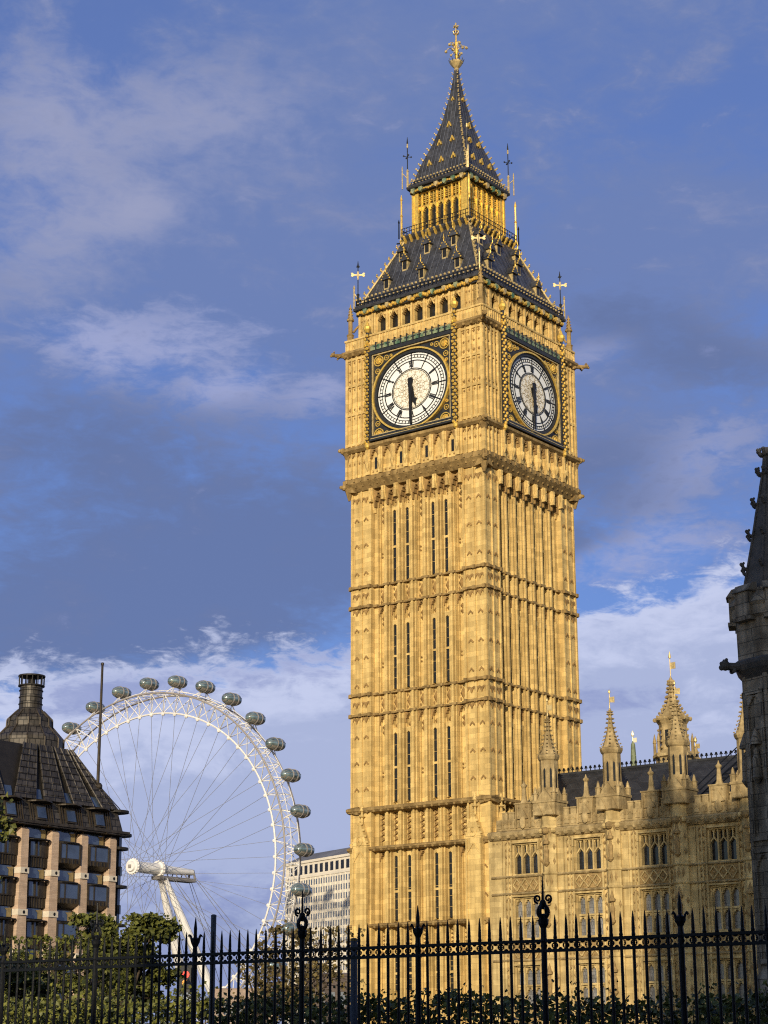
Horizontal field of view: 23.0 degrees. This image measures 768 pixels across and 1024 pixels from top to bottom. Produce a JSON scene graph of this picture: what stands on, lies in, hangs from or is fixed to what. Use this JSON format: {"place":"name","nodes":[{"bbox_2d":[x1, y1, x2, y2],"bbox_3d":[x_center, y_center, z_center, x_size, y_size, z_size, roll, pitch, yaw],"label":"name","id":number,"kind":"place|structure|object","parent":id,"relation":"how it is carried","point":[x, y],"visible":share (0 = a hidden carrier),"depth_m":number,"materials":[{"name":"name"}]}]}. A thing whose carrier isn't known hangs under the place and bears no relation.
{"place":"outdoors","nodes":[
{"label":"outdoors","id":0,"kind":"place"},
{"bbox_2d":[0,662,131,1002],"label":"office building","id":1,"kind":"structure","parent":0,"point":[60,856],"depth_m":184.80,"materials":[{"name":"brown stone"}]},
{"bbox_2d":[0,906,15,947],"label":"window","id":2,"kind":"structure","parent":1,"relation":"in","point":[7,924],"depth_m":177.27,"materials":[{"name":"glass"}]},
{"bbox_2d":[0,865,17,905],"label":"window","id":3,"kind":"structure","parent":1,"relation":"in","point":[8,889],"depth_m":178.14,"materials":[{"name":"glass"}]},
{"bbox_2d":[0,824,19,864],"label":"window","id":4,"kind":"structure","parent":1,"relation":"in","point":[8,850],"depth_m":179.06,"materials":[{"name":"glass"}]},
{"bbox_2d":[28,949,42,962],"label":"window","id":5,"kind":"structure","parent":1,"relation":"in","point":[28,949],"depth_m":179.36,"materials":[{"name":"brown glass"}]},
{"bbox_2d":[25,908,46,948],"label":"window","id":6,"kind":"structure","parent":1,"relation":"in","point":[32,928],"depth_m":179.98,"materials":[{"name":"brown glass"}]},
{"bbox_2d":[27,867,48,908],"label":"window","id":7,"kind":"structure","parent":1,"relation":"in","point":[36,891],"depth_m":180.95,"materials":[{"name":"brown glass"}]},
{"bbox_2d":[27,827,50,867],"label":"window","id":8,"kind":"structure","parent":1,"relation":"in","point":[38,849],"depth_m":181.97,"materials":[{"name":"glass"}]},
{"bbox_2d":[56,910,78,948],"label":"window","id":9,"kind":"structure","parent":1,"relation":"in","point":[63,915],"depth_m":182.72,"materials":[{"name":"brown glass"}]},
{"bbox_2d":[58,950,76,988],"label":"window","id":10,"kind":"structure","parent":1,"relation":"in","point":[67,953],"depth_m":182.19,"materials":[{"name":"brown glass"}]},
{"bbox_2d":[55,830,81,868],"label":"window","id":11,"kind":"structure","parent":1,"relation":"in","point":[70,852],"depth_m":184.65,"materials":[{"name":"blue glass"}]},
{"bbox_2d":[57,870,79,908],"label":"window","id":12,"kind":"structure","parent":1,"relation":"in","point":[68,893],"depth_m":183.62,"materials":[{"name":"blue glass"}]},
{"bbox_2d":[84,833,109,871],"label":"window","id":13,"kind":"structure","parent":1,"relation":"in","point":[98,853],"depth_m":187.65,"materials":[{"name":"blue glass"}]},
{"bbox_2d":[86,873,108,910],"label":"window","id":14,"kind":"structure","parent":1,"relation":"in","point":[97,892],"depth_m":186.60,"materials":[{"name":"blue glass"}]},
{"bbox_2d":[180,979,199,1023],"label":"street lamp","id":15,"kind":"object","parent":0,"point":[188,984],"visible":0.16,"depth_m":34.82,"materials":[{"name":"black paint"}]},
{"bbox_2d":[214,988,272,1023],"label":"building","id":16,"kind":"structure","parent":0,"point":[242,991],"depth_m":601.06,"materials":[{"name":"beige stone"}]},
{"bbox_2d":[285,847,349,1023],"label":"tower block","id":17,"kind":"structure","parent":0,"point":[325,875],"depth_m":909.56,"materials":[{"name":"white concrete"}]},
{"bbox_2d":[286,907,349,1023],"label":"lower windows","id":18,"kind":"structure","parent":17,"relation":"in","point":[296,907],"depth_m":902.91,"materials":[{"name":"black glass"}]},
{"bbox_2d":[307,973,346,1023],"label":"building","id":19,"kind":"structure","parent":0,"point":[334,992],"depth_m":290.95,"materials":[{"name":"white concrete"}]},
{"bbox_2d":[0,0,767,1023],"label":"sky","id":20,"kind":"structure","parent":0,"point":[193,192],"materials":[{"name":"blue"}]},
{"bbox_2d":[487,651,757,1023],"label":"palace building","id":21,"kind":"structure","parent":0,"point":[614,837],"depth_m":140.92,"materials":[{"name":"stone"}]},
{"bbox_2d":[510,840,538,875],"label":"window","id":22,"kind":"structure","parent":21,"relation":"in","point":[525,855],"depth_m":146.32,"materials":[{"name":"stone"}]},
{"bbox_2d":[511,894,539,939],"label":"window","id":23,"kind":"structure","parent":21,"relation":"in","point":[525,907],"depth_m":145.15,"materials":[{"name":"glass"}]},
{"bbox_2d":[513,963,541,1006],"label":"window","id":24,"kind":"structure","parent":21,"relation":"in","point":[527,970],"depth_m":143.77,"materials":[{"name":"stone"}]},
{"bbox_2d":[571,835,601,870],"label":"window","id":25,"kind":"structure","parent":21,"relation":"in","point":[588,855],"depth_m":143.04,"materials":[{"name":"stone"}]},
{"bbox_2d":[573,890,603,937],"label":"window","id":26,"kind":"structure","parent":21,"relation":"in","point":[590,902],"depth_m":141.89,"materials":[{"name":"stone"}]},
{"bbox_2d":[575,961,606,1005],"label":"window","id":27,"kind":"structure","parent":21,"relation":"in","point":[583,968],"depth_m":140.54,"materials":[{"name":"stone"}]},
{"bbox_2d":[636,830,667,866],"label":"window","id":28,"kind":"structure","parent":21,"relation":"in","point":[653,846],"depth_m":139.76,"materials":[{"name":"stone"}]},
{"bbox_2d":[638,886,671,934],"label":"window","id":29,"kind":"structure","parent":21,"relation":"in","point":[655,898],"depth_m":138.53,"materials":[{"name":"glass"}]},
{"bbox_2d":[641,959,674,1003],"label":"window","id":30,"kind":"structure","parent":21,"relation":"in","point":[652,963],"depth_m":137.19,"materials":[{"name":"stone"}]},
{"bbox_2d":[704,824,737,861],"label":"window","id":31,"kind":"structure","parent":21,"relation":"in","point":[722,842],"depth_m":136.49,"materials":[{"name":"stone"}]},
{"bbox_2d":[707,882,740,931],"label":"window","id":32,"kind":"structure","parent":21,"relation":"in","point":[723,896],"depth_m":135.23,"materials":[{"name":"glass"}]},
{"bbox_2d":[710,956,743,1001],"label":"window","id":33,"kind":"structure","parent":21,"relation":"in","point":[737,960],"depth_m":133.78,"materials":[{"name":"stone"}]},
{"label":"pavement","id":34,"kind":"structure","parent":0,"visible":0},
{"bbox_2d":[209,914,216,1023],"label":"steel pole","id":35,"kind":"object","parent":34,"relation":"on","point":[213,922],"visible":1,"depth_m":23.37,"materials":[{"name":"black metal"}]},
{"bbox_2d":[350,938,357,1023],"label":"steel pole","id":36,"kind":"object","parent":34,"relation":"on","point":[353,989],"visible":0.94,"depth_m":21.80,"materials":[{"name":"black metal"}]},
{"bbox_2d":[0,876,767,1023],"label":"metal fence","id":37,"kind":"object","parent":34,"relation":"on","point":[543,923],"visible":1,"depth_m":19.05,"materials":[{"name":"black metal"}]},
{"bbox_2d":[3,973,767,1023],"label":"leafy hedge","id":38,"kind":"object","parent":34,"relation":"on","point":[702,1009],"visible":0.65,"depth_m":22.11,"materials":[{"name":"green plant"}]},
{"label":"road","id":39,"kind":"structure","parent":0,"visible":0},
{"bbox_2d":[179,965,191,991],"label":"traffic light","id":40,"kind":"object","parent":39,"relation":"on","point":[189,972],"visible":0.23,"depth_m":67.92,"materials":[{"name":"black metal"}]},
{"bbox_2d":[214,953,278,1023],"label":"thin tree","id":41,"kind":"object","parent":39,"relation":"on","point":[249,976],"visible":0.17,"depth_m":58.05,"materials":[{"name":"green plant"}]},
{"bbox_2d":[233,919,366,1020],"bbox_3d":[-2.414,14.507,54.276,3.855,5.356,3.744,0,-16,0],"label":"thin tree","id":42,"kind":"object","parent":39,"relation":"on","point":[315,969],"visible":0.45,"depth_m":54.42,"materials":[{"name":"green plant"}]},
{"label":"ground","id":43,"kind":"structure","parent":0,"visible":0},
{"bbox_2d":[0,791,16,884],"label":"dark tree","id":44,"kind":"object","parent":43,"relation":"on","point":[8,827],"visible":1,"depth_m":26.81,"materials":[{"name":"green plant"}]},
{"bbox_2d":[0,963,59,1023],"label":"dark tree","id":45,"kind":"object","parent":43,"relation":"on","point":[43,988],"visible":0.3,"depth_m":28.92,"materials":[{"name":"green plant"}]},
{"bbox_2d":[0,941,81,1020],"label":"bushy tree","id":46,"kind":"object","parent":43,"relation":"on","point":[14,956],"visible":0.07,"depth_m":48.21,"materials":[{"name":"green plant"}]},
{"bbox_2d":[4,933,132,1023],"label":"bushy tree","id":47,"kind":"object","parent":43,"relation":"on","point":[46,938],"visible":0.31,"depth_m":44.58,"materials":[{"name":"green plant"}]},
{"bbox_2d":[65,911,183,1023],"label":"bushy tree","id":48,"kind":"object","parent":43,"relation":"on","point":[150,924],"visible":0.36,"depth_m":50.24,"materials":[{"name":"green plant"}]},
{"bbox_2d":[62,675,314,1023],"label":"ferris wheel","id":49,"kind":"object","parent":43,"relation":"on","point":[158,870],"visible":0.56,"depth_m":705.16,"materials":[{"name":"white paint"}]},
{"bbox_2d":[330,23,589,1023],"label":"clock tower","id":50,"kind":"structure","parent":43,"relation":"on","point":[460,485],"depth_m":160.15,"materials":[{"name":"beige stone"}]},
{"bbox_2d":[392,505,396,581],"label":"slit window","id":51,"kind":"structure","parent":50,"relation":"in","point":[394,512],"depth_m":162.00,"materials":[{"name":"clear glass"}]},
{"bbox_2d":[392,620,396,689],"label":"slit window","id":52,"kind":"structure","parent":50,"relation":"in","point":[394,622],"depth_m":159.37,"materials":[{"name":"beige glass"}]},
{"bbox_2d":[393,728,397,802],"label":"slit window","id":53,"kind":"structure","parent":50,"relation":"in","point":[395,731],"depth_m":156.71,"materials":[{"name":"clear glass"}]},
{"bbox_2d":[394,951,396,991],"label":"slit window","id":54,"kind":"structure","parent":50,"relation":"in","point":[395,959],"depth_m":152.13,"materials":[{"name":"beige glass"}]},
{"bbox_2d":[393,851,398,921],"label":"slit window","id":55,"kind":"structure","parent":50,"relation":"in","point":[395,853],"depth_m":154.02,"materials":[{"name":"beige glass"}]},
{"bbox_2d":[405,503,409,579],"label":"slit window","id":56,"kind":"structure","parent":50,"relation":"in","point":[407,553],"depth_m":161.13,"materials":[{"name":"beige glass"}]},
{"bbox_2d":[405,618,409,687],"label":"slit window","id":57,"kind":"structure","parent":50,"relation":"in","point":[407,620],"depth_m":158.64,"materials":[{"name":"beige glass"}]},
{"bbox_2d":[406,726,410,801],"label":"slit window","id":58,"kind":"structure","parent":50,"relation":"in","point":[408,729],"depth_m":155.95,"materials":[{"name":"black glass"}]},
{"bbox_2d":[407,850,411,920],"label":"slit window","id":59,"kind":"structure","parent":50,"relation":"in","point":[409,852],"depth_m":153.19,"materials":[{"name":"black glass"}]},
{"bbox_2d":[409,951,412,990],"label":"slit window","id":60,"kind":"structure","parent":50,"relation":"in","point":[410,958],"depth_m":151.30,"materials":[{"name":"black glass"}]},
{"bbox_2d":[425,445,427,456],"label":"slit window","id":61,"kind":"structure","parent":50,"relation":"in","point":[426,447],"depth_m":160.98,"materials":[{"name":"grey glass"}]},
{"bbox_2d":[430,497,435,574],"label":"slit window","id":62,"kind":"structure","parent":50,"relation":"in","point":[432,500],"depth_m":159.68,"materials":[{"name":"black glass"}]},
{"bbox_2d":[431,613,436,684],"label":"slit window","id":63,"kind":"structure","parent":50,"relation":"in","point":[433,616],"depth_m":156.90,"materials":[{"name":"black glass"}]},
{"bbox_2d":[433,723,437,798],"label":"slit window","id":64,"kind":"structure","parent":50,"relation":"in","point":[435,736],"depth_m":154.32,"materials":[{"name":"black glass"}]},
{"bbox_2d":[435,952,436,989],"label":"slit window","id":65,"kind":"structure","parent":50,"relation":"in","point":[435,952],"depth_m":149.77,"materials":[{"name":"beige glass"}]},
{"bbox_2d":[434,848,439,919],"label":"slit window","id":66,"kind":"structure","parent":50,"relation":"in","point":[436,850],"depth_m":151.63,"materials":[{"name":"black glass"}]},
{"bbox_2d":[443,494,448,572],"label":"slit window","id":67,"kind":"structure","parent":50,"relation":"in","point":[445,497],"depth_m":158.83,"materials":[{"name":"black glass"}]},
{"bbox_2d":[445,611,449,682],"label":"slit window","id":68,"kind":"structure","parent":50,"relation":"in","point":[447,614],"depth_m":156.14,"materials":[{"name":"black glass"}]},
{"bbox_2d":[446,721,451,797],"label":"slit window","id":69,"kind":"structure","parent":50,"relation":"in","point":[448,724],"depth_m":153.60,"materials":[{"name":"black glass"}]},
{"bbox_2d":[448,847,452,918],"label":"slit window","id":70,"kind":"structure","parent":50,"relation":"in","point":[450,849],"depth_m":150.82,"materials":[{"name":"black glass"}]},
{"bbox_2d":[449,949,453,989],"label":"slit window","id":71,"kind":"structure","parent":50,"relation":"in","point":[451,957],"depth_m":148.88,"materials":[{"name":"beige glass"}]},
{"bbox_2d":[451,439,453,450],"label":"slit window","id":72,"kind":"structure","parent":50,"relation":"in","point":[452,440],"depth_m":159.39,"materials":[{"name":"black glass"}]},
{"bbox_2d":[507,497,510,573],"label":"slit window","id":73,"kind":"structure","parent":50,"relation":"in","point":[508,513],"depth_m":159.65,"materials":[{"name":"beige glass"}]},
{"bbox_2d":[510,613,512,682],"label":"slit window","id":74,"kind":"structure","parent":50,"relation":"in","point":[511,647],"depth_m":156.90,"materials":[{"name":"beige glass"}]},
{"bbox_2d":[512,723,515,797],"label":"slit window","id":75,"kind":"structure","parent":50,"relation":"in","point":[513,737],"depth_m":154.36,"materials":[{"name":"beige glass"}]},
{"bbox_2d":[516,501,519,577],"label":"slit window","id":76,"kind":"structure","parent":50,"relation":"in","point":[517,523],"depth_m":160.68,"materials":[{"name":"beige glass"}]},
{"bbox_2d":[519,616,521,685],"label":"slit window","id":77,"kind":"structure","parent":50,"relation":"in","point":[520,650],"depth_m":157.98,"materials":[{"name":"beige glass"}]},
{"bbox_2d":[521,725,524,783],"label":"slit window","id":78,"kind":"structure","parent":50,"relation":"in","point":[522,735],"depth_m":155.62,"materials":[{"name":"beige stone"}]},
{"bbox_2d":[533,507,536,581],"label":"slit window","id":79,"kind":"structure","parent":50,"relation":"in","point":[534,516],"depth_m":162.75,"materials":[{"name":"beige stone"}]},
{"bbox_2d":[536,621,539,690],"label":"slit window","id":80,"kind":"structure","parent":50,"relation":"in","point":[537,631],"depth_m":160.06,"materials":[{"name":"beige stone"}]},
{"bbox_2d":[539,729,541,751],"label":"slit window","id":81,"kind":"structure","parent":50,"relation":"in","point":[540,745],"depth_m":158.06,"materials":[{"name":"beige stone"}]},
{"bbox_2d":[542,511,545,584],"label":"slit window","id":82,"kind":"structure","parent":50,"relation":"in","point":[544,574],"depth_m":163.83,"materials":[{"name":"beige stone"}]},
{"bbox_2d":[545,624,548,692],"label":"slit window","id":83,"kind":"structure","parent":50,"relation":"in","point":[546,647],"depth_m":161.13,"materials":[{"name":"beige stone"}]},
{"bbox_2d":[719,446,767,1022],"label":"stone turret","id":84,"kind":"object","parent":43,"relation":"on","point":[747,600],"visible":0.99,"depth_m":92.21,"materials":[{"name":"stone"}]}
]}

